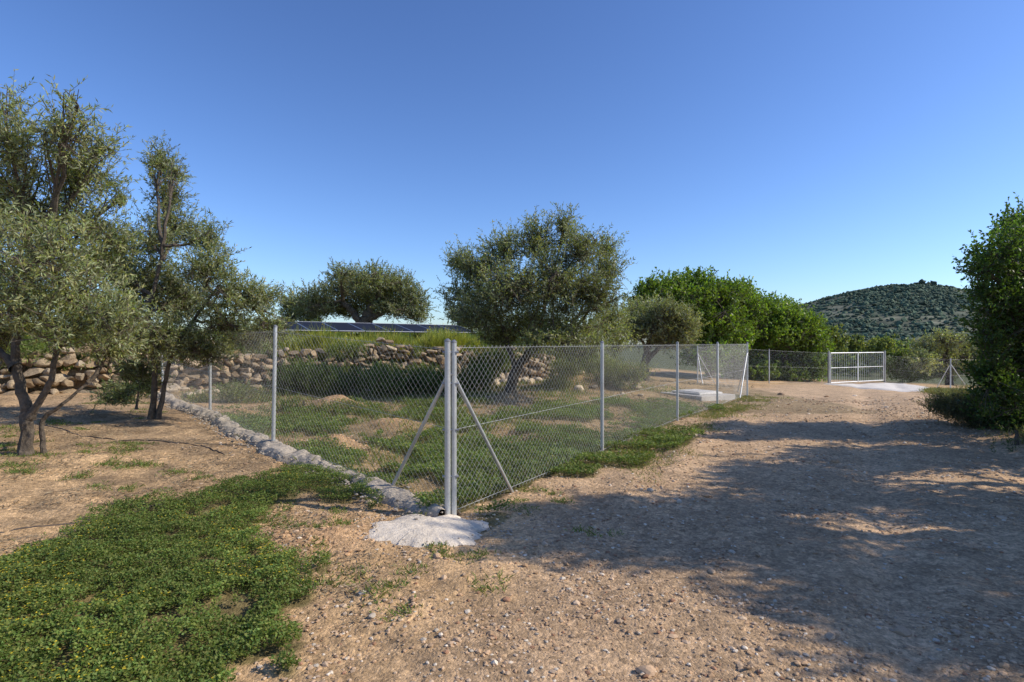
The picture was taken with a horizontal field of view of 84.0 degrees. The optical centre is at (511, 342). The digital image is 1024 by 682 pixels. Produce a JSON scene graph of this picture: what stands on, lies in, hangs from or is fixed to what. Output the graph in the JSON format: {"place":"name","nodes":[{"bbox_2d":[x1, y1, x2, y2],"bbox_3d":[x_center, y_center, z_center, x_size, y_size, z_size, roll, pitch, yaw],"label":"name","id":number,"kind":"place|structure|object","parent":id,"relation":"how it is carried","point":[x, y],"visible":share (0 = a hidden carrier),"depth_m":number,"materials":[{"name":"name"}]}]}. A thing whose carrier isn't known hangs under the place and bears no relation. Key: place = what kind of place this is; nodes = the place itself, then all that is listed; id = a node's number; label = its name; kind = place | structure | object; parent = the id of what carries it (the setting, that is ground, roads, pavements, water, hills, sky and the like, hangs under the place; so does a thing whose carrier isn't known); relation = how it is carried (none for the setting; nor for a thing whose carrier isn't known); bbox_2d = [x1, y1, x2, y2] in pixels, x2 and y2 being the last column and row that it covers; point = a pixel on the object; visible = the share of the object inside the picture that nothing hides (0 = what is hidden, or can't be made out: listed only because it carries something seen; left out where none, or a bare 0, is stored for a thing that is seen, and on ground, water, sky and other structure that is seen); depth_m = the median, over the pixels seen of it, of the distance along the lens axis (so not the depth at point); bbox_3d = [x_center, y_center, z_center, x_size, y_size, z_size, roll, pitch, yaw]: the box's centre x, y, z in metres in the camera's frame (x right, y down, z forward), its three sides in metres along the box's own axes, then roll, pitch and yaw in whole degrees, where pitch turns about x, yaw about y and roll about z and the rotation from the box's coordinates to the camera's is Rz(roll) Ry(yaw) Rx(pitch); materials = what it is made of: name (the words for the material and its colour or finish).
{"place":"outdoors","nodes":[
{"label":"outdoors","id":0,"kind":"place"},
{"bbox_2d":[1,317,624,373],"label":"terrace grass","id":1,"kind":"structure","parent":0,"point":[431,339],"depth_m":17.14,"materials":[{"name":"green plant"}]},
{"bbox_2d":[0,344,1023,681],"bbox_3d":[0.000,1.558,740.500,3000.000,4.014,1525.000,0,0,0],"label":"ground","id":2,"kind":"structure","parent":0,"point":[926,582],"depth_m":4.25,"materials":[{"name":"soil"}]},
{"bbox_2d":[0,69,166,455],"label":"olive tree","id":3,"kind":"object","parent":2,"relation":"on","point":[39,234],"visible":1,"depth_m":5.91,"materials":[{"name":"green plant"}]},
{"bbox_2d":[83,365,176,412],"bbox_3d":[-6.266,0.725,9.561,1.861,0.940,1.043,0,0,25],"label":"olive sprout bush","id":4,"kind":"object","parent":2,"relation":"on","point":[129,393],"visible":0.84,"depth_m":9.51,"materials":[{"name":"green plant"}]},
{"bbox_2d":[0,424,290,532],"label":"drip irrigation pipe","id":5,"kind":"object","parent":2,"relation":"on","point":[117,515],"visible":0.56,"depth_m":6.65,"materials":[{"name":"black plastic"}]},
{"bbox_2d":[90,130,301,419],"bbox_3d":[-5.165,-1.048,8.900,2.551,4.701,3.785,0,0,-40],"label":"olive tree","id":6,"kind":"object","parent":2,"relation":"on","point":[173,297],"visible":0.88,"depth_m":8.80,"materials":[{"name":"green plant"}]},
{"bbox_2d":[180,378,281,403],"bbox_3d":[-5.843,1.064,11.976,2.001,0.705,1.258,0,0,-31],"label":"rosemary shrub","id":7,"kind":"object","parent":2,"relation":"on","point":[233,390],"visible":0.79,"depth_m":11.91,"materials":[{"name":"green plant"}]},
{"bbox_2d":[0,337,557,394],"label":"dry stone wall","id":8,"kind":"structure","parent":2,"relation":"on","point":[70,359],"depth_m":14.53,"materials":[{"name":"stone"}]},
{"bbox_2d":[266,392,341,413],"bbox_3d":[-4.001,1.187,10.752,1.608,0.573,0.684,0,0,9],"label":"broom shrub","id":9,"kind":"object","parent":2,"relation":"on","point":[287,404],"visible":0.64,"depth_m":10.76,"materials":[{"name":"green plant"}]},
{"bbox_2d":[149,392,460,519],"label":"concrete kerb","id":10,"kind":"structure","parent":2,"relation":"on","point":[394,496],"depth_m":6.47,"materials":[{"name":"grey concrete"}]},
{"bbox_2d":[274,257,438,323],"bbox_3d":[-8.664,-2.193,30.664,7.029,4.668,8.413,0,0,-43],"label":"olive tree","id":11,"kind":"object","parent":2,"relation":"on","point":[374,293],"visible":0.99,"depth_m":29.60,"materials":[{"name":"green plant"}]},
{"bbox_2d":[0,394,726,681],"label":"ground cover clover","id":12,"kind":"object","parent":2,"relation":"on","point":[66,549],"visible":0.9,"depth_m":3.57,"materials":[{"name":"green plant"}]},
{"bbox_2d":[178,408,572,571],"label":"soil clods","id":13,"kind":"object","parent":2,"relation":"on","point":[326,537],"visible":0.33,"depth_m":4.29,"materials":[{"name":"brown soil"}]},
{"bbox_2d":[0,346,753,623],"bbox_3d":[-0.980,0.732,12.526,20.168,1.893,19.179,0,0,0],"label":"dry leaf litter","id":14,"kind":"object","parent":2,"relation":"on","point":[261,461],"visible":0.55,"depth_m":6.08,"materials":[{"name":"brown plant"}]},
{"bbox_2d":[282,321,474,336],"bbox_3d":[-5.115,-0.372,22.150,8.069,0.863,1.703,0,0,-38],"label":"solar panel array","id":15,"kind":"object","parent":2,"relation":"on","point":[359,327],"visible":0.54,"depth_m":21.84,"materials":[{"name":"blue glass"}]},
{"bbox_2d":[263,355,500,397],"bbox_3d":[-3.113,0.860,14.285,5.729,1.150,2.707,0,0,0],"label":"lentisk shrub","id":16,"kind":"object","parent":2,"relation":"on","point":[383,387],"visible":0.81,"depth_m":13.76,"materials":[{"name":"green plant"}]},
{"bbox_2d":[158,370,643,396],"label":"rocks","id":17,"kind":"object","parent":2,"relation":"on","point":[524,378],"visible":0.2,"depth_m":14.74,"materials":[{"name":"stone"}]},
{"bbox_2d":[280,343,523,376],"bbox_3d":[-3.045,0.657,15.577,6.773,1.376,2.293,0,0,0],"label":"lentisk shrub","id":18,"kind":"object","parent":2,"relation":"on","point":[495,358],"visible":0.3,"depth_m":15.21,"materials":[{"name":"green plant"}]},
{"bbox_2d":[350,511,512,556],"bbox_3d":[-0.653,1.479,4.567,1.318,0.104,1.154,0,0,0],"label":"concrete footing","id":19,"kind":"object","parent":2,"relation":"on","point":[450,529],"visible":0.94,"depth_m":4.41,"materials":[{"name":"grey concrete"}]},
{"bbox_2d":[443,301,475,328],"bbox_3d":[-2.131,-1.213,28.254,2.638,2.270,1.921,0,0,0],"label":"olive tree","id":20,"kind":"object","parent":2,"relation":"on","point":[450,312],"visible":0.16,"depth_m":28.14,"materials":[{"name":"green plant"}]},
{"bbox_2d":[159,325,827,515],"bbox_3d":[3.011,0.800,18.880,10.339,2.261,27.055,0,0,35],"label":"chain link fence","id":21,"kind":"object","parent":2,"relation":"on","point":[450,383],"visible":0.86,"depth_m":6.64,"materials":[{"name":"metal"}]},
{"bbox_2d":[0,368,1023,628],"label":"roadside weeds","id":22,"kind":"object","parent":2,"relation":"on","point":[734,408],"visible":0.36,"depth_m":6.93,"materials":[{"name":"green plant"}]},
{"bbox_2d":[429,202,648,392],"bbox_3d":[0.707,-0.970,13.721,5.478,4.901,4.170,0,0,0],"label":"olive tree","id":23,"kind":"object","parent":2,"relation":"on","point":[531,327],"visible":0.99,"depth_m":13.10,"materials":[{"name":"green plant"}]},
{"bbox_2d":[539,353,657,390],"bbox_3d":[2.184,0.792,15.794,3.196,1.165,2.741,0,0,-34],"label":"rosemary shrub","id":24,"kind":"object","parent":2,"relation":"on","point":[591,365],"visible":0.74,"depth_m":15.63,"materials":[{"name":"green plant"}]},
{"bbox_2d":[615,290,709,380],"bbox_3d":[5.017,-0.195,19.897,3.607,3.494,3.020,0,0,43],"label":"olive tree","id":25,"kind":"object","parent":2,"relation":"on","point":[665,322],"visible":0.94,"depth_m":19.26,"materials":[{"name":"green plant"}]},
{"bbox_2d":[661,389,734,400],"bbox_3d":[5.000,1.399,15.400,1.250,0.235,1.500,0,0,-29],"label":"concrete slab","id":26,"kind":"object","parent":2,"relation":"on","point":[711,396],"visible":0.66,"depth_m":14.95,"materials":[{"name":"grey concrete"}]},
{"bbox_2d":[622,265,776,377],"bbox_3d":[9.253,-0.966,27.485,8.694,5.785,5.146,0,0,-42],"label":"carob tree","id":27,"kind":"object","parent":2,"relation":"on","point":[722,304],"visible":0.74,"depth_m":26.53,"materials":[{"name":"green plant"}]},
{"bbox_2d":[721,349,836,381],"bbox_3d":[13.405,1.193,28.662,5.762,1.828,2.559,0,0,-12],"label":"hedge shrub","id":28,"kind":"object","parent":2,"relation":"on","point":[789,371],"visible":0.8,"depth_m":28.28,"materials":[{"name":"green plant"}]},
{"bbox_2d":[724,289,836,380],"bbox_3d":[14.266,-0.339,30.144,5.609,5.143,7.350,0,0,26],"label":"carob tree","id":29,"kind":"object","parent":2,"relation":"on","point":[787,327],"visible":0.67,"depth_m":28.54,"materials":[{"name":"green plant"}]},
{"bbox_2d":[586,332,1004,376],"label":"distant trees","id":30,"kind":"object","parent":2,"relation":"on","point":[879,356],"visible":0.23,"depth_m":56.05,"materials":[{"name":"green plant"}]},
{"bbox_2d":[827,351,885,382],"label":"double leaf gate","id":31,"kind":"structure","parent":2,"relation":"on","point":[829,362],"depth_m":27.99,"materials":[{"name":"metal"}]},
{"bbox_2d":[822,322,902,359],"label":"distant trees","id":32,"kind":"object","parent":2,"relation":"on","point":[849,343],"visible":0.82,"depth_m":49.30,"materials":[{"name":"green plant"}]},
{"bbox_2d":[826,383,924,391],"bbox_3d":[16.802,1.975,25.101,4.813,0.282,7.221,0,0,0],"label":"concrete driveway apron","id":33,"kind":"object","parent":2,"relation":"on","point":[900,387],"visible":0.75,"depth_m":25.33,"materials":[{"name":"grey concrete"}]},
{"bbox_2d":[886,348,929,382],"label":"hedge shrub","id":34,"kind":"object","parent":2,"relation":"on","point":[891,368],"visible":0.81,"depth_m":31.90,"materials":[{"name":"green plant"}]},
{"bbox_2d":[885,355,975,388],"bbox_3d":[21.746,1.481,26.487,6.561,1.711,5.027,0,0,0],"label":"chain link fence","id":35,"kind":"object","parent":2,"relation":"on","point":[950,370],"visible":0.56,"depth_m":24.83,"materials":[{"name":"metal"}]},
{"bbox_2d":[902,326,985,385],"bbox_3d":[23.741,0.792,31.137,6.363,3.484,4.532,0,0,0],"label":"olive tree","id":36,"kind":"object","parent":2,"relation":"on","point":[938,348],"visible":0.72,"depth_m":30.54,"materials":[{"name":"green plant"}]},
{"bbox_2d":[912,382,1005,429],"bbox_3d":[8.011,1.130,10.016,1.432,0.909,1.522,0,0,0],"label":"dry bush","id":37,"kind":"object","parent":2,"relation":"on","point":[949,407],"visible":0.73,"depth_m":9.97,"materials":[{"name":"green plant"}]},
{"bbox_2d":[951,192,1023,431],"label":"carob tree","id":38,"kind":"object","parent":2,"relation":"on","point":[997,379],"visible":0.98,"depth_m":8.81,"materials":[{"name":"green plant"}]},
{"bbox_2d":[979,420,1023,451],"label":"dry bush","id":39,"kind":"object","parent":2,"relation":"on","point":[1016,439],"visible":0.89,"depth_m":7.88,"materials":[{"name":"green plant"}]},
{"bbox_2d":[0,0,1023,343],"label":"sky","id":40,"kind":"structure","parent":0,"point":[811,150],"materials":[{"name":"blue"}]},
{"bbox_2d":[631,287,1002,349],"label":"hill","id":41,"kind":"structure","parent":0,"point":[897,317],"depth_m":313.57,"materials":[{"name":"green plant"}]},
{"bbox_2d":[739,279,1014,341],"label":"hillside trees","id":42,"kind":"object","parent":41,"relation":"on","point":[921,287],"visible":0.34,"depth_m":334.24,"materials":[{"name":"green plant"}]}
]}

